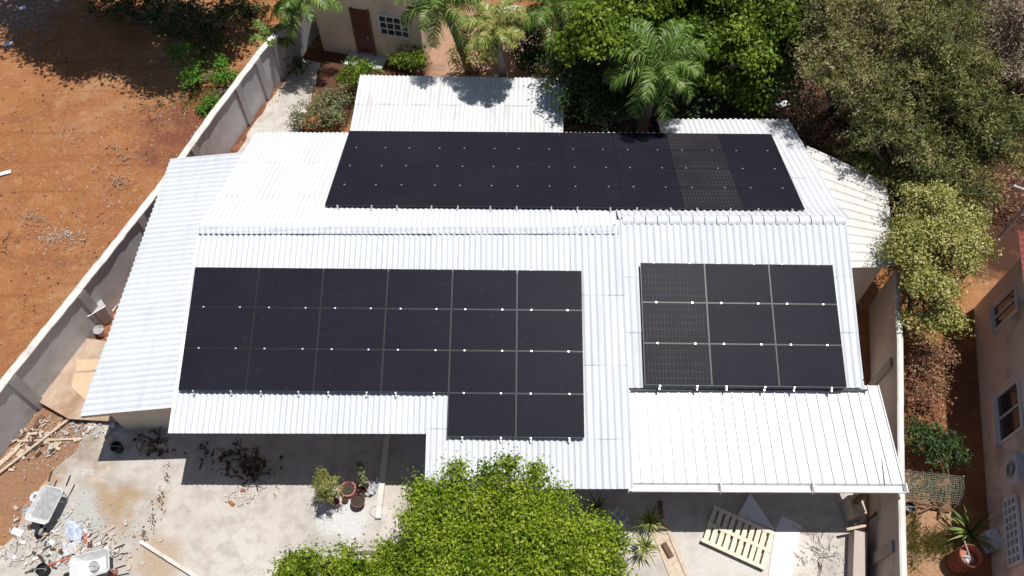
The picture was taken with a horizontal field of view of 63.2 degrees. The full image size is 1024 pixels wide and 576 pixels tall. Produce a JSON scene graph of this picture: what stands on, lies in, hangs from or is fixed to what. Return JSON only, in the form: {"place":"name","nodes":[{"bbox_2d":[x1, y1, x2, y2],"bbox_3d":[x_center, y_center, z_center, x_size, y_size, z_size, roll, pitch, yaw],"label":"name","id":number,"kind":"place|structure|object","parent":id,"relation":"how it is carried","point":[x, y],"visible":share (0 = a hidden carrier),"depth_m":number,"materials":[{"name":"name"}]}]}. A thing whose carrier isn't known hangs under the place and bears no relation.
{"place":"outdoors","nodes":[
{"label":"outdoors","id":0,"kind":"place"},
{"bbox_2d":[0,0,241,460],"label":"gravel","id":1,"kind":"structure","parent":0,"point":[68,231],"depth_m":29.77,"materials":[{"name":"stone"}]},
{"bbox_2d":[237,59,320,152],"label":"side path","id":2,"kind":"structure","parent":0,"point":[274,116],"depth_m":31.37,"materials":[{"name":"concrete"}]},
{"bbox_2d":[313,0,448,71],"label":"back building","id":3,"kind":"structure","parent":0,"point":[370,29],"depth_m":31.50,"materials":[{"name":"paint"}]},
{"bbox_2d":[0,0,1023,575],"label":"ground","id":4,"kind":"structure","parent":0,"point":[98,112],"depth_m":30.12,"materials":[{"name":"red soil"}]},
{"bbox_2d":[40,338,116,421],"bbox_3d":[-12.815,2.735,25.090,2.953,0.030,2.806,0,58,0],"label":"plywood sheet","id":5,"kind":"object","parent":4,"relation":"on","point":[60,395],"visible":0.35,"depth_m":24.85,"materials":[{"name":"wood"}]},
{"bbox_2d":[0,2,318,457],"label":"boundary wall","id":6,"kind":"structure","parent":4,"relation":"on","point":[31,374],"depth_m":25.99,"materials":[{"name":"concrete"}]},
{"bbox_2d":[81,0,271,66],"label":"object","id":7,"kind":"object","parent":4,"relation":"on","point":[239,6],"visible":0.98,"depth_m":32.80,"materials":[{"name":"green plant"}]},
{"bbox_2d":[163,39,232,91],"bbox_3d":[-11.891,-8.582,31.720,2.190,1.173,2.732,-27,62,-16],"label":"weed clump","id":8,"kind":"object","parent":4,"relation":"on","point":[192,73],"visible":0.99,"depth_m":31.56,"materials":[{"name":"green plant"}]},
{"bbox_2d":[265,0,342,39],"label":"palm tree","id":9,"kind":"object","parent":4,"relation":"on","point":[283,7],"visible":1,"depth_m":29.46,"materials":[{"name":"green plant"}]},
{"bbox_2d":[285,79,355,131],"bbox_3d":[-6.837,-6.374,30.067,2.826,1.646,2.023,-17,60,-10],"label":"shrub","id":10,"kind":"object","parent":4,"relation":"on","point":[332,108],"visible":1,"depth_m":29.88,"materials":[{"name":"green plant"}]},
{"bbox_2d":[0,420,866,575],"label":"concrete yard","id":11,"kind":"structure","parent":4,"relation":"on","point":[687,516],"depth_m":23.31,"materials":[{"name":"concrete"}]},
{"bbox_2d":[25,471,70,537],"bbox_3d":[-12.749,6.024,22.973,0.700,0.601,1.734,11,59,7],"label":"wheelbarrow","id":12,"kind":"object","parent":11,"relation":"on","point":[43,506],"visible":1,"depth_m":22.74,"materials":[{"name":"grey metal"}]},
{"bbox_2d":[0,417,265,573],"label":"pale building debris","id":13,"kind":"object","parent":11,"relation":"on","point":[245,496],"visible":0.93,"depth_m":22.81,"materials":[{"name":"stone"}]},
{"bbox_2d":[134,457,414,575],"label":"slab","id":14,"kind":"structure","parent":11,"relation":"on","point":[201,528],"depth_m":23.08,"materials":[{"name":"concrete"}]},
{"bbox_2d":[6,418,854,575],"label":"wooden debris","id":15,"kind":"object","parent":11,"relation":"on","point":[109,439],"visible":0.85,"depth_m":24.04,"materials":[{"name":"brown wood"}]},
{"bbox_2d":[4,413,868,575],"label":"rubble chips","id":16,"kind":"object","parent":11,"relation":"on","point":[76,430],"visible":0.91,"depth_m":22.95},
{"bbox_2d":[402,423,613,490],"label":"porch floor","id":17,"kind":"structure","parent":11,"relation":"on","point":[414,447],"depth_m":24.06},
{"bbox_2d":[701,505,775,569],"bbox_3d":[6.171,6.806,22.693,1.772,0.134,1.104,22,61,13],"label":"pallet","id":18,"kind":"object","parent":11,"relation":"on","point":[729,533],"visible":1,"depth_m":22.65,"materials":[{"name":"brown wood"}]},
{"bbox_2d":[769,516,800,575],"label":"white board","id":19,"kind":"object","parent":11,"relation":"on","point":[785,539],"visible":1,"depth_m":22.63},
{"bbox_2d":[394,0,487,74],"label":"palm tree","id":20,"kind":"object","parent":4,"relation":"on","point":[444,8],"visible":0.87,"depth_m":27.35,"materials":[{"name":"green plant"}]},
{"bbox_2d":[262,442,643,575],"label":"leafy tree","id":21,"kind":"object","parent":4,"relation":"on","point":[507,528],"visible":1,"depth_m":19.51,"materials":[{"name":"green plant"}]},
{"bbox_2d":[79,75,908,504],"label":"house","id":22,"kind":"structure","parent":4,"relation":"on","point":[259,201],"depth_m":22.77,"materials":[{"name":"white metal"}]},
{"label":"mounting rail","id":23,"kind":"object","parent":22,"relation":"attached to","visible":0},
{"bbox_2d":[184,307,254,348],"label":"solar panel","id":24,"kind":"object","parent":23,"relation":"attached to","point":[219,327],"visible":1,"depth_m":21.97,"materials":[{"name":"glass"}]},
{"bbox_2d":[190,267,258,307],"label":"solar panel","id":25,"kind":"object","parent":23,"relation":"attached to","point":[223,287],"visible":1,"depth_m":22.32,"materials":[{"name":"glass"}]},
{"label":"mounting rail","id":26,"kind":"object","parent":22,"relation":"attached to","visible":0},
{"bbox_2d":[251,308,319,349],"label":"solar panel","id":27,"kind":"object","parent":26,"relation":"on","point":[285,328],"visible":1,"depth_m":21.96,"materials":[{"name":"glass"}]},
{"bbox_2d":[255,268,323,308],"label":"solar panel","id":28,"kind":"object","parent":26,"relation":"attached to","point":[289,287],"visible":1,"depth_m":22.31,"materials":[{"name":"glass"}]},
{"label":"mounting rail","id":29,"kind":"object","parent":22,"relation":"attached to","visible":0},
{"bbox_2d":[317,308,385,349],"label":"solar panel","id":30,"kind":"object","parent":29,"relation":"attached to","point":[352,328],"visible":1,"depth_m":21.95,"materials":[{"name":"glass"}]},
{"bbox_2d":[321,268,387,308],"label":"solar panel","id":31,"kind":"object","parent":29,"relation":"attached to","point":[355,288],"visible":1,"depth_m":22.31,"materials":[{"name":"glass"}]},
{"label":"mounting rail","id":32,"kind":"object","parent":22,"relation":"attached to","visible":0},
{"bbox_2d":[384,309,450,350],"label":"solar panel","id":33,"kind":"object","parent":32,"relation":"attached to","point":[417,329],"visible":1,"depth_m":21.95,"materials":[{"name":"glass"}]},
{"bbox_2d":[386,269,452,309],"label":"solar panel","id":34,"kind":"object","parent":32,"relation":"attached to","point":[419,288],"visible":1,"depth_m":22.30,"materials":[{"name":"glass"}]},
{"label":"mounting rail","id":35,"kind":"object","parent":22,"relation":"attached to","visible":0},
{"bbox_2d":[447,393,515,438],"bbox_3d":[-0.768,3.288,21.254,1.734,0.085,1.195,1,72,0],"label":"solar panel","id":36,"kind":"object","parent":35,"relation":"attached to","point":[481,414],"visible":1,"depth_m":21.24,"materials":[{"name":"glass"}]},
{"bbox_2d":[449,351,515,393],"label":"solar panel","id":37,"kind":"object","parent":35,"relation":"attached to","point":[482,371],"visible":1,"depth_m":21.59,"materials":[{"name":"glass"}]},
{"bbox_2d":[450,309,516,351],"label":"solar panel","id":38,"kind":"object","parent":35,"relation":"attached to","point":[483,330],"visible":1,"depth_m":21.94,"materials":[{"name":"glass"}]},
{"bbox_2d":[452,269,516,309],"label":"solar panel","id":39,"kind":"object","parent":35,"relation":"attached to","point":[484,289],"visible":1,"depth_m":22.30,"materials":[{"name":"glass"}]},
{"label":"mounting rail","id":40,"kind":"object","parent":22,"relation":"attached to","visible":0},
{"bbox_2d":[517,270,581,310],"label":"solar panel","id":41,"kind":"object","parent":40,"relation":"attached to","point":[549,289],"visible":1,"depth_m":22.29,"materials":[{"name":"glass"}]},
{"bbox_2d":[516,351,583,394],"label":"solar panel","id":42,"kind":"object","parent":40,"relation":"attached to","point":[546,372],"visible":1,"depth_m":21.59,"materials":[{"name":"glass"}]},
{"bbox_2d":[517,310,582,351],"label":"solar panel","id":43,"kind":"object","parent":40,"relation":"attached to","point":[551,330],"visible":1,"depth_m":21.94,"materials":[{"name":"glass"}]},
{"bbox_2d":[516,394,584,438],"bbox_3d":[0.975,3.304,21.249,1.734,0.086,1.195,1,72,0],"label":"solar panel","id":44,"kind":"object","parent":40,"relation":"attached to","point":[549,415],"visible":1,"depth_m":21.23,"materials":[{"name":"glass"}]},
{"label":"mounting rail","id":45,"kind":"object","parent":22,"relation":"attached to","visible":0},
{"bbox_2d":[246,349,316,392],"bbox_3d":[-5.985,2.173,21.623,1.734,0.085,1.195,1,72,0],"label":"solar panel","id":46,"kind":"object","parent":45,"relation":"attached to","point":[281,369],"visible":1,"depth_m":21.60,"materials":[{"name":"glass"}]},
{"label":"mounting rail","id":47,"kind":"object","parent":22,"relation":"attached to","visible":0},
{"bbox_2d":[178,348,249,391],"bbox_3d":[-7.728,2.157,21.628,1.734,0.086,1.195,1,72,0],"label":"solar panel","id":48,"kind":"object","parent":47,"relation":"attached to","point":[214,369],"visible":1,"depth_m":21.61,"materials":[{"name":"glass"}]},
{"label":"mounting rail","id":49,"kind":"object","parent":22,"relation":"attached to","visible":0},
{"bbox_2d":[313,349,382,394],"bbox_3d":[-4.242,2.189,21.618,1.734,0.086,1.195,1,72,0],"label":"solar panel","id":50,"kind":"object","parent":49,"relation":"attached to","point":[339,370],"visible":1,"depth_m":21.60,"materials":[{"name":"glass"}]},
{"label":"mounting rail","id":51,"kind":"object","parent":22,"relation":"attached to","visible":0},
{"bbox_2d":[381,350,449,395],"bbox_3d":[-2.500,2.205,21.612,1.734,0.086,1.195,1,72,0],"label":"solar panel","id":52,"kind":"object","parent":51,"relation":"attached to","point":[415,371],"visible":1,"depth_m":21.59,"materials":[{"name":"glass"}]},
{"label":"mounting rail","id":53,"kind":"object","parent":22,"relation":"attached to","visible":0},
{"bbox_2d":[640,263,706,302],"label":"solar panel","id":54,"kind":"object","parent":53,"relation":"attached to","point":[673,282],"visible":1,"depth_m":22.38,"materials":[{"name":"glass"}]},
{"bbox_2d":[642,302,708,343],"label":"solar panel","id":55,"kind":"object","parent":53,"relation":"attached to","point":[680,323],"visible":1,"depth_m":22.02,"materials":[{"name":"glass"}]},
{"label":"mounting rail","id":56,"kind":"object","parent":22,"relation":"attached to","visible":0},
{"bbox_2d":[704,263,771,303],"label":"solar panel","id":57,"kind":"object","parent":56,"relation":"attached to","point":[738,283],"visible":1,"depth_m":22.37,"materials":[{"name":"glass"}]},
{"bbox_2d":[707,303,775,344],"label":"solar panel","id":58,"kind":"object","parent":56,"relation":"attached to","point":[737,323],"visible":1,"depth_m":22.02,"materials":[{"name":"glass"}]},
{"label":"mounting rail","id":59,"kind":"object","parent":22,"relation":"attached to","visible":0},
{"bbox_2d":[768,264,836,304],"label":"solar panel","id":60,"kind":"object","parent":59,"relation":"attached to","point":[800,284],"visible":1,"depth_m":22.36,"materials":[{"name":"glass"}]},
{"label":"mounting rail","id":61,"kind":"object","parent":22,"relation":"attached to","visible":0},
{"bbox_2d":[772,304,841,345],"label":"solar panel","id":62,"kind":"object","parent":61,"relation":"attached to","point":[806,324],"visible":1,"depth_m":22.01,"materials":[{"name":"glass"}]},
{"bbox_2d":[776,345,846,389],"bbox_3d":[7.786,2.076,21.674,1.731,0.086,1.195,1,72,0],"label":"solar panel","id":63,"kind":"object","parent":61,"relation":"attached to","point":[810,365],"visible":1,"depth_m":21.66,"materials":[{"name":"glass"}]},
{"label":"mounting rail","id":64,"kind":"object","parent":22,"relation":"attached to","visible":0},
{"bbox_2d":[643,343,711,386],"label":"solar panel","id":65,"kind":"object","parent":64,"relation":"attached to","point":[668,364],"visible":1,"depth_m":21.67,"materials":[{"name":"glass"}]},
{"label":"mounting rail","id":66,"kind":"object","parent":22,"relation":"attached to","visible":0},
{"bbox_2d":[709,344,778,387],"bbox_3d":[6.047,2.056,21.681,1.731,0.086,1.195,1,72,0],"label":"solar panel","id":67,"kind":"object","parent":66,"relation":"attached to","point":[749,365],"visible":1,"depth_m":21.66,"materials":[{"name":"glass"}]},
{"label":"mounting rail","id":68,"kind":"object","parent":22,"relation":"attached to","visible":0},
{"bbox_2d":[338,148,397,165],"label":"solar panel","id":69,"kind":"object","parent":68,"relation":"attached to","point":[368,156],"visible":1,"depth_m":25.73,"materials":[{"name":"glass"}]},
{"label":"mounting rail","id":70,"kind":"object","parent":22,"relation":"attached to","visible":0},
{"bbox_2d":[384,185,446,208],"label":"solar panel","id":71,"kind":"object","parent":70,"relation":"attached to","point":[431,196],"visible":1,"depth_m":24.08,"materials":[{"name":"glass"}]},
{"bbox_2d":[389,166,449,185],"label":"solar panel","id":72,"kind":"object","parent":70,"relation":"attached to","point":[418,175],"visible":1,"depth_m":24.94,"materials":[{"name":"glass"}]},
{"bbox_2d":[394,148,451,166],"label":"solar panel","id":73,"kind":"object","parent":70,"relation":"attached to","point":[437,157],"visible":1,"depth_m":25.73,"materials":[{"name":"glass"}]},
{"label":"mounting rail","id":74,"kind":"object","parent":22,"relation":"attached to","visible":0},
{"bbox_2d":[444,186,504,207],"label":"solar panel","id":75,"kind":"object","parent":74,"relation":"on","point":[474,196],"visible":1,"depth_m":24.08,"materials":[{"name":"glass"}]},
{"bbox_2d":[447,166,505,185],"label":"solar panel","id":76,"kind":"object","parent":74,"relation":"on","point":[474,176],"visible":1,"depth_m":24.90,"materials":[{"name":"glass"}]},
{"bbox_2d":[450,148,505,166],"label":"solar panel","id":77,"kind":"object","parent":74,"relation":"attached to","point":[478,157],"visible":1,"depth_m":25.73,"materials":[{"name":"glass"}]},
{"bbox_2d":[463,0,528,77],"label":"palm tree","id":78,"kind":"object","parent":4,"relation":"on","point":[498,28],"visible":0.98,"depth_m":26.61,"materials":[{"name":"green plant"}]},
{"bbox_2d":[499,6,562,77],"bbox_3d":[0.672,-9.118,31.123,3.713,2.748,2.615,37,65,21],"label":"shrub","id":79,"kind":"object","parent":4,"relation":"on","point":[530,53],"visible":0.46,"depth_m":30.43,"materials":[{"name":"green plant"}]},
{"bbox_2d":[511,0,579,66],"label":"palm tree","id":80,"kind":"object","parent":4,"relation":"on","point":[555,12],"visible":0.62,"depth_m":27.78,"materials":[{"name":"green plant"}]},
{"bbox_2d":[530,23,727,132],"bbox_3d":[4.080,-6.468,28.564,7.044,4.362,3.895,0,58,0],"label":"broadleaf tree","id":81,"kind":"object","parent":4,"relation":"on","point":[578,71],"visible":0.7,"depth_m":27.41,"materials":[{"name":"green plant"}]},
{"bbox_2d":[602,16,708,132],"bbox_3d":[4.561,-6.161,27.601,3.385,5.592,3.613,0,58,0],"label":"palm tree","id":82,"kind":"object","parent":4,"relation":"on","point":[654,77],"visible":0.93,"depth_m":25.81,"materials":[{"name":"green plant"}]},
{"bbox_2d":[550,0,810,119],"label":"broadleaf tree","id":83,"kind":"object","parent":4,"relation":"on","point":[733,35],"visible":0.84,"depth_m":26.92,"materials":[{"name":"green plant"}]},
{"bbox_2d":[755,0,835,110],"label":"broadleaf tree","id":84,"kind":"object","parent":4,"relation":"on","point":[787,69],"visible":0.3,"depth_m":27.83,"materials":[{"name":"green plant"}]},
{"bbox_2d":[770,68,855,166],"bbox_3d":[10.766,-6.141,30.071,3.189,1.404,4.938,0,58,0],"label":"dry shrub","id":85,"kind":"object","parent":4,"relation":"on","point":[820,93],"visible":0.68,"depth_m":29.83,"materials":[{"name":"brown plant"}]},
{"bbox_2d":[788,0,943,129],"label":"feathery tree","id":86,"kind":"object","parent":4,"relation":"on","point":[832,77],"visible":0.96,"depth_m":25.33,"materials":[{"name":"green plant"}]},
{"bbox_2d":[866,270,906,575],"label":"boundary wall","id":87,"kind":"structure","parent":4,"relation":"on","point":[887,556],"depth_m":22.90,"materials":[{"name":"paint"}]},
{"bbox_2d":[833,83,1023,210],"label":"feathery tree","id":88,"kind":"object","parent":4,"relation":"on","point":[900,161],"visible":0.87,"depth_m":24.92,"materials":[{"name":"green plant"}]},
{"bbox_2d":[902,316,969,420],"bbox_3d":[12.419,2.312,24.711,2.526,1.604,3.397,0,58,0],"label":"dry shrub","id":89,"kind":"object","parent":4,"relation":"on","point":[935,359],"visible":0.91,"depth_m":24.42,"materials":[{"name":"brown plant"}]},
{"bbox_2d":[874,177,1003,345],"bbox_3d":[12.052,-0.497,24.631,3.434,4.746,5.236,20,60,12],"label":"tree","id":90,"kind":"object","parent":4,"relation":"on","point":[913,242],"visible":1,"depth_m":23.33,"materials":[{"name":"green plant"}]},
{"bbox_2d":[856,0,1023,181],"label":"feathery tree","id":91,"kind":"object","parent":4,"relation":"on","point":[944,66],"visible":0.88,"depth_m":24.77,"materials":[{"name":"green plant"}]},
{"bbox_2d":[904,411,979,475],"bbox_3d":[11.822,4.444,23.406,1.738,1.573,2.224,-34,64,-19],"label":"shrub","id":92,"kind":"object","parent":4,"relation":"on","point":[938,441],"visible":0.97,"depth_m":23.02,"materials":[{"name":"green plant"}]},
{"bbox_2d":[958,0,1023,117],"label":"dry tree","id":93,"kind":"object","parent":4,"relation":"on","point":[1013,21],"visible":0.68,"depth_m":25.63,"materials":[{"name":"brown plant"}]},
{"bbox_2d":[973,231,1023,575],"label":"neighbour house","id":94,"kind":"structure","parent":0,"point":[998,308],"depth_m":23.47,"materials":[{"name":"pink paint"}]},
{"bbox_2d":[990,379,1023,447],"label":"window","id":95,"kind":"structure","parent":94,"relation":"in","point":[1006,407],"depth_m":23.12,"materials":[{"name":"black glass"}]},
{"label":"mounting rail","id":96,"kind":"object","parent":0,"visible":0},
{"bbox_2d":[504,186,563,210],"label":"solar panel","id":97,"kind":"object","parent":96,"relation":"attached to","point":[516,197],"visible":1,"depth_m":24.04,"materials":[{"name":"glass"}]},
{"bbox_2d":[505,167,562,186],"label":"solar panel","id":98,"kind":"object","parent":96,"relation":"attached to","point":[533,176],"visible":1,"depth_m":24.90,"materials":[{"name":"glass"}]},
{"bbox_2d":[506,149,561,167],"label":"solar panel","id":99,"kind":"object","parent":96,"relation":"attached to","point":[533,158],"visible":1,"depth_m":25.69,"materials":[{"name":"glass"}]},
{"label":"mounting rail","id":100,"kind":"object","parent":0,"visible":0},
{"bbox_2d":[561,149,617,167],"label":"solar panel","id":101,"kind":"object","parent":100,"relation":"attached to","point":[588,158],"visible":1,"depth_m":25.69,"materials":[{"name":"glass"}]},
{"bbox_2d":[562,167,620,186],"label":"solar panel","id":102,"kind":"object","parent":100,"relation":"attached to","point":[587,177],"visible":1,"depth_m":24.86,"materials":[{"name":"glass"}]},
{"bbox_2d":[563,187,623,208],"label":"solar panel","id":103,"kind":"object","parent":100,"relation":"attached to","point":[592,197],"visible":1,"depth_m":24.04,"materials":[{"name":"glass"}]},
{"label":"mounting rail","id":104,"kind":"object","parent":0,"visible":0},
{"bbox_2d":[615,150,673,167],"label":"solar panel","id":105,"kind":"object","parent":104,"relation":"attached to","point":[644,158],"visible":1,"depth_m":25.64,"materials":[{"name":"glass"}]},
{"bbox_2d":[618,168,678,187],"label":"solar panel","id":106,"kind":"object","parent":104,"relation":"attached to","point":[648,177],"visible":1,"depth_m":24.86,"materials":[{"name":"glass"}]},
{"bbox_2d":[621,187,683,209],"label":"solar panel","id":107,"kind":"object","parent":104,"relation":"attached to","point":[637,198],"visible":1,"depth_m":24.00,"materials":[{"name":"glass"}]},
{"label":"mounting rail","id":108,"kind":"object","parent":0,"visible":0},
{"bbox_2d":[670,150,729,168],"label":"solar panel","id":109,"kind":"object","parent":108,"relation":"attached to","point":[713,159],"visible":1,"depth_m":25.64,"materials":[{"name":"glass"}]},
{"bbox_2d":[674,168,736,187],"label":"solar panel","id":110,"kind":"object","parent":108,"relation":"attached to","point":[703,178],"visible":1,"depth_m":24.82,"materials":[{"name":"glass"}]},
{"bbox_2d":[679,187,743,210],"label":"solar panel","id":111,"kind":"object","parent":108,"relation":"attached to","point":[711,198],"visible":1,"depth_m":24.00,"materials":[{"name":"glass"}]},
{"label":"mounting rail","id":112,"kind":"object","parent":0,"visible":0},
{"bbox_2d":[725,151,786,168],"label":"solar panel","id":113,"kind":"object","parent":112,"relation":"attached to","point":[755,159],"visible":1,"depth_m":25.60,"materials":[{"name":"glass"}]},
{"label":"mounting rail","id":114,"kind":"object","parent":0,"visible":0},
{"bbox_2d":[325,185,388,206],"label":"solar panel","id":115,"kind":"object","parent":114,"relation":"on","point":[357,195],"visible":1,"depth_m":24.12,"materials":[{"name":"glass"}]},
{"bbox_2d":[332,165,393,184],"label":"solar panel","id":116,"kind":"object","parent":114,"relation":"on","point":[362,175],"visible":1,"depth_m":24.94,"materials":[{"name":"glass"}]},
{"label":"mounting rail","id":117,"kind":"object","parent":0,"visible":0},
{"bbox_2d":[731,169,794,188],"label":"solar panel","id":118,"kind":"object","parent":117,"relation":"on","point":[762,178],"visible":1,"depth_m":24.82,"materials":[{"name":"glass"}]},
{"bbox_2d":[737,188,804,210],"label":"solar panel","id":119,"kind":"object","parent":117,"relation":"on","point":[758,199],"visible":1,"depth_m":23.96,"materials":[{"name":"glass"}]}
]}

